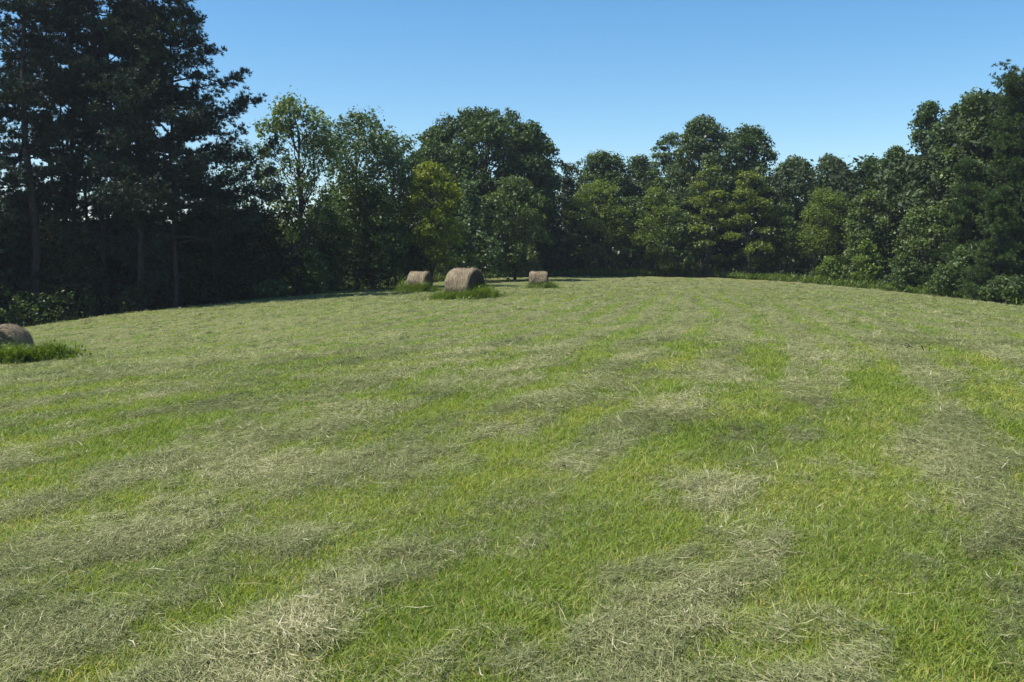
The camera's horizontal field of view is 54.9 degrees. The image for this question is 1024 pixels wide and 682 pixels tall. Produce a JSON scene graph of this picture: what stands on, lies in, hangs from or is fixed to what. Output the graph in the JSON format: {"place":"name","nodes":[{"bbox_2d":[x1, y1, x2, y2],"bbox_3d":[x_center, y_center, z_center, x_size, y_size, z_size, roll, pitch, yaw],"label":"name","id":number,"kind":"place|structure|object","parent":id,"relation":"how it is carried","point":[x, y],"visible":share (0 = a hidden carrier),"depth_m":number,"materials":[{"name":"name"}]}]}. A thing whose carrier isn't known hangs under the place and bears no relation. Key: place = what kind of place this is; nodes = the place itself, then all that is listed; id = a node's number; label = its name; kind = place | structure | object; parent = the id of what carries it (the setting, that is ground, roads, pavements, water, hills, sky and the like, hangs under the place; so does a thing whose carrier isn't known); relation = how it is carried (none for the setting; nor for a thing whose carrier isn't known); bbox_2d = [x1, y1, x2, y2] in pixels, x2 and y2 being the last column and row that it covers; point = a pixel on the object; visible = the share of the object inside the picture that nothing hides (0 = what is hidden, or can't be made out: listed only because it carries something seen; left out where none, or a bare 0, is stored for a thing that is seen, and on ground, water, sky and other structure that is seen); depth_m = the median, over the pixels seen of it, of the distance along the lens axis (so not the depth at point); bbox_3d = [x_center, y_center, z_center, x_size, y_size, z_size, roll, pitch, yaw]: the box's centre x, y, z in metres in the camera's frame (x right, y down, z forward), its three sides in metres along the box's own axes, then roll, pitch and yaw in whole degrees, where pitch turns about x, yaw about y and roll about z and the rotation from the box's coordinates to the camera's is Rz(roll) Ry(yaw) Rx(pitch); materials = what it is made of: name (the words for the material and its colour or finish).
{"place":"outdoors","nodes":[
{"label":"outdoors","id":0,"kind":"place"},
{"bbox_2d":[0,275,1023,681],"bbox_3d":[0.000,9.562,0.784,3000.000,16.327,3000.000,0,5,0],"label":"ground","id":1,"kind":"structure","parent":0,"point":[356,317],"depth_m":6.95,"materials":[{"name":"green plant"}]},
{"bbox_2d":[0,323,33,350],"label":"hay bale","id":2,"kind":"object","parent":1,"relation":"on","point":[12,332],"visible":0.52,"depth_m":27.74,"materials":[{"name":"plant"}]},
{"bbox_2d":[0,182,47,322],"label":"sapling tree","id":3,"kind":"object","parent":1,"relation":"on","point":[6,210],"visible":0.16,"depth_m":55.00,"materials":[{"name":"green plant"}]},
{"bbox_2d":[0,35,70,323],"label":"pine tree","id":4,"kind":"object","parent":1,"relation":"on","point":[9,148],"visible":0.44,"depth_m":54.42,"materials":[{"name":"green plant"}]},
{"bbox_2d":[0,0,92,324],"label":"pine tree","id":5,"kind":"object","parent":1,"relation":"on","point":[21,77],"visible":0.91,"depth_m":53.78,"materials":[{"name":"green plant"}]},
{"bbox_2d":[0,336,97,363],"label":"grass clump","id":6,"kind":"object","parent":1,"relation":"on","point":[50,351],"visible":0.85,"depth_m":26.90,"materials":[{"name":"green plant"}]},
{"bbox_2d":[0,0,99,242],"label":"pine tree","id":7,"kind":"object","parent":1,"relation":"on","point":[46,101],"visible":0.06,"depth_m":59.38,"materials":[{"name":"green plant"}]},
{"bbox_2d":[16,0,99,247],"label":"pine tree","id":8,"kind":"object","parent":1,"relation":"on","point":[66,177],"visible":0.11,"depth_m":58.84,"materials":[{"name":"green plant"}]},
{"bbox_2d":[9,192,113,300],"bbox_3d":[-27.835,-4.934,60.006,6.901,9.142,6.096,-2,5,-20],"label":"sapling tree","id":9,"kind":"object","parent":1,"relation":"on","point":[81,203],"visible":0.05,"depth_m":58.95,"materials":[{"name":"green plant"}]},
{"bbox_2d":[12,0,120,318],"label":"pine tree","id":10,"kind":"object","parent":1,"relation":"on","point":[60,198],"visible":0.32,"depth_m":56.48,"materials":[{"name":"green plant"}]},
{"bbox_2d":[28,242,113,318],"bbox_3d":[-25.060,-3.125,56.554,4.324,5.284,4.523,0,5,0],"label":"sapling tree","id":11,"kind":"object","parent":1,"relation":"on","point":[68,259],"visible":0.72,"depth_m":55.63,"materials":[{"name":"green plant"}]},
{"bbox_2d":[35,0,113,277],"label":"pine tree","id":12,"kind":"object","parent":1,"relation":"on","point":[65,147],"visible":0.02,"depth_m":60.89,"materials":[{"name":"green plant"}]},
{"bbox_2d":[29,0,164,314],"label":"pine tree","id":13,"kind":"object","parent":1,"relation":"on","point":[79,169],"visible":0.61,"depth_m":55.28,"materials":[{"name":"green plant"}]},
{"bbox_2d":[55,0,168,310],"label":"pine tree","id":14,"kind":"object","parent":1,"relation":"on","point":[74,40],"visible":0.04,"depth_m":60.71,"materials":[{"name":"green plant"}]},
{"bbox_2d":[87,0,164,300],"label":"pine tree","id":15,"kind":"object","parent":1,"relation":"on","point":[107,102],"visible":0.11,"depth_m":57.74,"materials":[{"name":"green plant"}]},
{"bbox_2d":[58,0,195,306],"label":"pine tree","id":16,"kind":"object","parent":1,"relation":"on","point":[157,248],"visible":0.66,"depth_m":54.44,"materials":[{"name":"green plant"}]},
{"bbox_2d":[115,285,153,312],"bbox_3d":[-21.305,-2.102,55.568,2.006,2.158,2.021,0,5,0],"label":"bush","id":17,"kind":"object","parent":1,"relation":"on","point":[131,297],"visible":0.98,"depth_m":55.13,"materials":[{"name":"green plant"}]},
{"bbox_2d":[106,3,200,246],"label":"pine tree","id":18,"kind":"object","parent":1,"relation":"on","point":[177,83],"visible":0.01,"depth_m":67.37,"materials":[{"name":"green plant"}]},
{"bbox_2d":[120,239,199,309],"bbox_3d":[-20.683,-3.739,58.330,4.280,5.164,4.065,4,6,40],"label":"sapling tree","id":19,"kind":"object","parent":1,"relation":"on","point":[165,285],"visible":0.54,"depth_m":57.84,"materials":[{"name":"green plant"}]},
{"bbox_2d":[40,0,285,307],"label":"pine tree","id":20,"kind":"object","parent":1,"relation":"on","point":[157,195],"visible":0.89,"depth_m":54.99,"materials":[{"name":"green plant"}]},
{"bbox_2d":[176,141,247,303],"bbox_3d":[-18.907,-6.979,60.846,4.944,10.963,4.696,0,5,0],"label":"pine tree","id":21,"kind":"object","parent":1,"relation":"on","point":[217,219],"visible":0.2,"depth_m":60.62,"materials":[{"name":"green plant"}]},
{"bbox_2d":[210,139,297,299],"bbox_3d":[-17.140,-7.619,65.642,5.920,11.518,7.086,-2,5,-21],"label":"airy tree","id":22,"kind":"object","parent":1,"relation":"on","point":[255,171],"visible":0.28,"depth_m":64.61,"materials":[{"name":"green plant"}]},
{"bbox_2d":[216,206,295,298],"bbox_3d":[-16.698,-5.330,63.746,5.569,6.817,5.176,0,5,0],"label":"sapling tree","id":23,"kind":"object","parent":1,"relation":"on","point":[250,275],"visible":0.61,"depth_m":63.13,"materials":[{"name":"green plant"}]},
{"bbox_2d":[250,277,288,298],"bbox_3d":[-15.001,-3.103,61.058,2.357,1.718,2.470,0,5,0],"label":"bush","id":24,"kind":"object","parent":1,"relation":"on","point":[269,288],"visible":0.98,"depth_m":60.43,"materials":[{"name":"green plant"}]},
{"bbox_2d":[252,85,343,294],"bbox_3d":[-13.609,-9.422,63.731,5.692,13.777,5.589,0,5,0],"label":"airy tree","id":25,"kind":"object","parent":1,"relation":"on","point":[298,243],"visible":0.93,"depth_m":62.83,"materials":[{"name":"green plant"}]},
{"bbox_2d":[295,204,350,292],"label":"sapling tree","id":26,"kind":"object","parent":1,"relation":"on","point":[330,246],"visible":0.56,"depth_m":66.41,"materials":[{"name":"green plant"}]},
{"bbox_2d":[310,106,407,288],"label":"wild cherry tree","id":27,"kind":"object","parent":1,"relation":"on","point":[348,177],"visible":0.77,"depth_m":68.39,"materials":[{"name":"green plant"}]},
{"bbox_2d":[327,182,409,289],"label":"sapling tree","id":28,"kind":"object","parent":1,"relation":"on","point":[377,255],"visible":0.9,"depth_m":67.83,"materials":[{"name":"green plant"}]},
{"bbox_2d":[346,254,397,288],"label":"bush","id":29,"kind":"object","parent":1,"relation":"on","point":[376,279],"visible":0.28,"depth_m":70.14,"materials":[{"name":"green plant"}]},
{"bbox_2d":[362,122,420,286],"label":"wild cherry tree","id":30,"kind":"object","parent":1,"relation":"on","point":[412,162],"visible":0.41,"depth_m":72.00,"materials":[{"name":"green plant"}]},
{"bbox_2d":[396,241,435,279],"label":"bush","id":31,"kind":"object","parent":1,"relation":"on","point":[412,252],"visible":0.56,"depth_m":71.60,"materials":[{"name":"green plant"}]},
{"bbox_2d":[392,281,443,292],"bbox_3d":[-5.793,-3.460,61.714,3.637,1.019,3.392,-4,6,-42],"label":"grass clump","id":32,"kind":"object","parent":1,"relation":"on","point":[404,288],"visible":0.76,"depth_m":60.96,"materials":[{"name":"green plant"}]},
{"bbox_2d":[407,271,432,288],"bbox_3d":[-5.785,-3.692,61.924,1.440,1.538,1.497,2,5,22],"label":"hay bale","id":33,"kind":"object","parent":1,"relation":"on","point":[417,277],"visible":0.66,"depth_m":61.48,"materials":[{"name":"plant"}]},
{"bbox_2d":[396,159,467,280],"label":"yellow tree","id":34,"kind":"object","parent":1,"relation":"on","point":[422,234],"visible":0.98,"depth_m":69.97,"materials":[{"name":"green plant"}]},
{"bbox_2d":[399,125,468,241],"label":"oak tree","id":35,"kind":"object","parent":1,"relation":"on","point":[422,138],"visible":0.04,"depth_m":97.83,"materials":[{"name":"green plant"}]},
{"bbox_2d":[431,216,478,274],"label":"sapling tree","id":36,"kind":"object","parent":1,"relation":"on","point":[464,254],"visible":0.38,"depth_m":79.31,"materials":[{"name":"green plant"}]},
{"bbox_2d":[411,281,514,300],"bbox_3d":[-1.918,-2.152,42.009,3.940,0.984,3.162,-3,5,-30],"label":"grass clump","id":37,"kind":"object","parent":1,"relation":"on","point":[480,292],"visible":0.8,"depth_m":41.57,"materials":[{"name":"green plant"}]},
{"bbox_2d":[444,267,484,292],"bbox_3d":[-2.035,-2.447,42.439,1.465,1.534,1.540,3,6,33],"label":"hay bale","id":38,"kind":"object","parent":1,"relation":"on","point":[461,279],"visible":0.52,"depth_m":41.94,"materials":[{"name":"plant"}]},
{"bbox_2d":[458,178,491,271],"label":"sapling tree","id":39,"kind":"object","parent":1,"relation":"on","point":[469,219],"visible":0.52,"depth_m":82.94,"materials":[{"name":"green plant"}]},
{"bbox_2d":[466,230,505,280],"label":"bush","id":40,"kind":"object","parent":1,"relation":"on","point":[490,246],"visible":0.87,"depth_m":82.24,"materials":[{"name":"green plant"}]},
{"bbox_2d":[406,104,566,272],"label":"oak tree","id":41,"kind":"object","parent":1,"relation":"on","point":[492,131],"visible":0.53,"depth_m":93.85,"materials":[{"name":"green plant"}]},
{"bbox_2d":[2,297,1018,681],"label":"loose stalks","id":42,"kind":"object","parent":1,"relation":"on","point":[448,487],"visible":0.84,"depth_m":5.05,"materials":[{"name":"beige plant"}]},
{"bbox_2d":[0,278,1023,681],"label":"cut hay","id":43,"kind":"object","parent":1,"relation":"on","point":[436,448],"visible":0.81,"depth_m":6.67},
{"bbox_2d":[0,68,1023,326],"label":"woods","id":44,"kind":"object","parent":1,"relation":"on","point":[850,180],"visible":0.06,"depth_m":89.07,"materials":[{"name":"green plant"}]},
{"bbox_2d":[0,277,1023,600],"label":"hay wads","id":45,"kind":"object","parent":1,"relation":"on","point":[508,293],"visible":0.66,"depth_m":23.80,"materials":[{"name":"beige plant"}]},
{"bbox_2d":[0,255,1023,326],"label":"undergrowth","id":46,"kind":"object","parent":1,"relation":"on","point":[14,317],"visible":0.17,"depth_m":59.96,"materials":[{"name":"green plant"}]},
{"bbox_2d":[489,241,537,279],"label":"bush","id":47,"kind":"object","parent":1,"relation":"on","point":[505,264],"visible":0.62,"depth_m":84.72,"materials":[{"name":"green plant"}]},
{"bbox_2d":[477,173,554,279],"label":"sapling tree","id":48,"kind":"object","parent":1,"relation":"on","point":[514,189],"visible":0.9,"depth_m":84.62,"materials":[{"name":"green plant"}]},
{"bbox_2d":[491,119,562,273],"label":"oak tree","id":49,"kind":"object","parent":1,"relation":"on","point":[534,161],"visible":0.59,"depth_m":93.82,"materials":[{"name":"green plant"}]},
{"bbox_2d":[528,270,547,285],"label":"hay bale","id":50,"kind":"object","parent":1,"relation":"on","point":[535,277],"visible":0.7,"depth_m":66.37,"materials":[{"name":"plant"}]},
{"bbox_2d":[521,280,563,287],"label":"grass clump","id":51,"kind":"object","parent":1,"relation":"on","point":[546,285],"visible":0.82,"depth_m":66.10,"materials":[{"name":"green plant"}]},
{"bbox_2d":[531,177,569,275],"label":"cedar tree","id":52,"kind":"object","parent":1,"relation":"on","point":[543,249],"visible":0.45,"depth_m":97.98,"materials":[{"name":"green plant"}]},
{"bbox_2d":[552,161,585,270],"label":"cedar tree","id":53,"kind":"object","parent":1,"relation":"on","point":[568,186],"visible":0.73,"depth_m":102.93,"materials":[{"name":"green plant"}]},
{"bbox_2d":[561,178,632,275],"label":"locust tree","id":54,"kind":"object","parent":1,"relation":"on","point":[598,186],"visible":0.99,"depth_m":99.90,"materials":[{"name":"green plant"}]},
{"bbox_2d":[569,149,641,268],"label":"oak tree","id":55,"kind":"object","parent":1,"relation":"on","point":[598,163],"visible":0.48,"depth_m":105.99,"materials":[{"name":"green plant"}]},
{"bbox_2d":[608,195,654,275],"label":"sapling tree","id":56,"kind":"object","parent":1,"relation":"on","point":[632,201],"visible":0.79,"depth_m":99.65,"materials":[{"name":"green plant"}]},
{"bbox_2d":[622,153,664,259],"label":"oak tree","id":57,"kind":"object","parent":1,"relation":"on","point":[642,163],"visible":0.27,"depth_m":110.11,"materials":[{"name":"green plant"}]},
{"bbox_2d":[629,185,683,276],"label":"locust tree","id":58,"kind":"object","parent":1,"relation":"on","point":[650,222],"visible":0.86,"depth_m":97.53,"materials":[{"name":"green plant"}]},
{"bbox_2d":[643,131,687,267],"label":"oak tree","id":59,"kind":"object","parent":1,"relation":"on","point":[671,138],"visible":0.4,"depth_m":106.32,"materials":[{"name":"green plant"}]},
{"bbox_2d":[651,210,700,276],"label":"sapling tree","id":60,"kind":"object","parent":1,"relation":"on","point":[679,240],"visible":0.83,"depth_m":96.48,"materials":[{"name":"green plant"}]},
{"bbox_2d":[667,250,705,276],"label":"bush","id":61,"kind":"object","parent":1,"relation":"on","point":[692,267],"visible":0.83,"depth_m":96.68,"materials":[{"name":"green plant"}]},
{"bbox_2d":[352,266,1023,304],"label":"weeds","id":62,"kind":"object","parent":1,"relation":"on","point":[669,273],"visible":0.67,"depth_m":91.61,"materials":[{"name":"green plant"}]},
{"bbox_2d":[663,113,747,267],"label":"oak tree","id":63,"kind":"object","parent":1,"relation":"on","point":[694,144],"visible":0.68,"depth_m":100.55,"materials":[{"name":"green plant"}]},
{"bbox_2d":[683,163,733,276],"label":"locust tree","id":64,"kind":"object","parent":1,"relation":"on","point":[716,192],"visible":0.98,"depth_m":95.98,"materials":[{"name":"green plant"}]},
{"bbox_2d":[714,169,780,273],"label":"locust tree","id":65,"kind":"object","parent":1,"relation":"on","point":[750,243],"visible":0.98,"depth_m":93.80,"materials":[{"name":"green plant"}]},
{"bbox_2d":[716,123,779,263],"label":"oak tree","id":66,"kind":"object","parent":1,"relation":"on","point":[749,139],"visible":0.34,"depth_m":104.40,"materials":[{"name":"green plant"}]},
{"bbox_2d":[757,201,807,273],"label":"sapling tree","id":67,"kind":"object","parent":1,"relation":"on","point":[787,248],"visible":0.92,"depth_m":93.94,"materials":[{"name":"green plant"}]},
{"bbox_2d":[764,154,824,269],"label":"oak tree","id":68,"kind":"object","parent":1,"relation":"on","point":[792,160],"visible":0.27,"depth_m":102.10,"materials":[{"name":"green plant"}]},
{"bbox_2d":[793,184,861,283],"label":"tree","id":69,"kind":"object","parent":1,"relation":"on","point":[824,197],"visible":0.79,"depth_m":91.99,"materials":[{"name":"green plant"}]},
{"bbox_2d":[814,255,842,284],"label":"bush","id":70,"kind":"object","parent":1,"relation":"on","point":[829,267],"visible":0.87,"depth_m":87.32,"materials":[{"name":"green plant"}]},
{"bbox_2d":[809,152,857,251],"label":"oak tree","id":71,"kind":"object","parent":1,"relation":"on","point":[826,160],"visible":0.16,"depth_m":106.08,"materials":[{"name":"green plant"}]},
{"bbox_2d":[847,153,883,208],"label":"oak tree","id":72,"kind":"object","parent":1,"relation":"on","point":[871,177],"visible":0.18,"depth_m":104.14,"materials":[{"name":"green plant"}]},
{"bbox_2d":[850,239,882,287],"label":"bush","id":73,"kind":"object","parent":1,"relation":"on","point":[867,264],"visible":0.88,"depth_m":83.85,"materials":[{"name":"green plant"}]},
{"bbox_2d":[840,187,896,288],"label":"sapling tree","id":74,"kind":"object","parent":1,"relation":"on","point":[867,231],"visible":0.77,"depth_m":86.88,"materials":[{"name":"green plant"}]},
{"bbox_2d":[873,145,912,215],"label":"oak tree","id":75,"kind":"object","parent":1,"relation":"on","point":[893,153],"visible":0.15,"depth_m":96.42,"materials":[{"name":"green plant"}]},
{"bbox_2d":[879,255,923,293],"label":"bush","id":76,"kind":"object","parent":1,"relation":"on","point":[911,264],"visible":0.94,"depth_m":78.28,"materials":[{"name":"green plant"}]},
{"bbox_2d":[874,158,938,291],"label":"oak tree","id":77,"kind":"object","parent":1,"relation":"on","point":[901,178],"visible":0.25,"depth_m":88.35,"materials":[{"name":"green plant"}]},
{"bbox_2d":[889,203,954,291],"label":"sapling tree","id":78,"kind":"object","parent":1,"relation":"on","point":[914,215],"visible":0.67,"depth_m":78.89,"materials":[{"name":"green plant"}]},
{"bbox_2d":[906,100,944,162],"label":"oak tree","id":79,"kind":"object","parent":1,"relation":"on","point":[924,119],"visible":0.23,"depth_m":96.08,"materials":[{"name":"green plant"}]},
{"bbox_2d":[900,120,984,274],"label":"oak tree","id":80,"kind":"object","parent":1,"relation":"on","point":[921,195],"visible":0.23,"depth_m":84.12,"materials":[{"name":"green plant"}]},
{"bbox_2d":[925,262,966,296],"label":"bush","id":81,"kind":"object","parent":1,"relation":"on","point":[952,271],"visible":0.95,"depth_m":73.00,"materials":[{"name":"green plant"}]},
{"bbox_2d":[925,103,968,250],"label":"oak tree","id":82,"kind":"object","parent":1,"relation":"on","point":[953,112],"visible":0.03,"depth_m":88.50,"materials":[{"name":"green plant"}]},
{"bbox_2d":[912,156,1000,297],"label":"hemlock tree","id":83,"kind":"object","parent":1,"relation":"on","point":[961,213],"visible":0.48,"depth_m":76.04,"materials":[{"name":"green plant"}]},
{"bbox_2d":[933,239,996,295],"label":"sapling tree","id":84,"kind":"object","parent":1,"relation":"on","point":[964,261],"visible":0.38,"depth_m":73.31,"materials":[{"name":"green plant"}]},
{"bbox_2d":[933,87,1004,265],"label":"oak tree","id":85,"kind":"object","parent":1,"relation":"on","point":[976,121],"visible":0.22,"depth_m":80.33,"materials":[{"name":"green plant"}]},
{"bbox_2d":[970,95,1005,185],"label":"oak tree","id":86,"kind":"object","parent":1,"relation":"on","point":[997,117],"visible":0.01,"depth_m":82.40,"materials":[{"name":"green plant"}]},
{"bbox_2d":[955,185,1023,304],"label":"hemlock tree","id":87,"kind":"object","parent":1,"relation":"on","point":[997,215],"visible":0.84,"depth_m":69.26,"materials":[{"name":"green plant"}]},
{"bbox_2d":[970,71,1023,285],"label":"hemlock tree","id":88,"kind":"object","parent":1,"relation":"on","point":[1000,154],"visible":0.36,"depth_m":72.82,"materials":[{"name":"green plant"}]},
{"bbox_2d":[974,59,1023,280],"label":"pine tree","id":89,"kind":"object","parent":1,"relation":"on","point":[1012,80],"visible":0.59,"depth_m":71.67,"materials":[{"name":"green plant"}]},
{"bbox_2d":[978,273,1023,303],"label":"bush","id":90,"kind":"object","parent":1,"relation":"on","point":[1002,285],"visible":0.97,"depth_m":67.52,"materials":[{"name":"green plant"}]},
{"bbox_2d":[0,0,1023,238],"label":"sky","id":91,"kind":"structure","parent":0,"point":[843,78],"materials":[{"name":"blue"}]}
]}

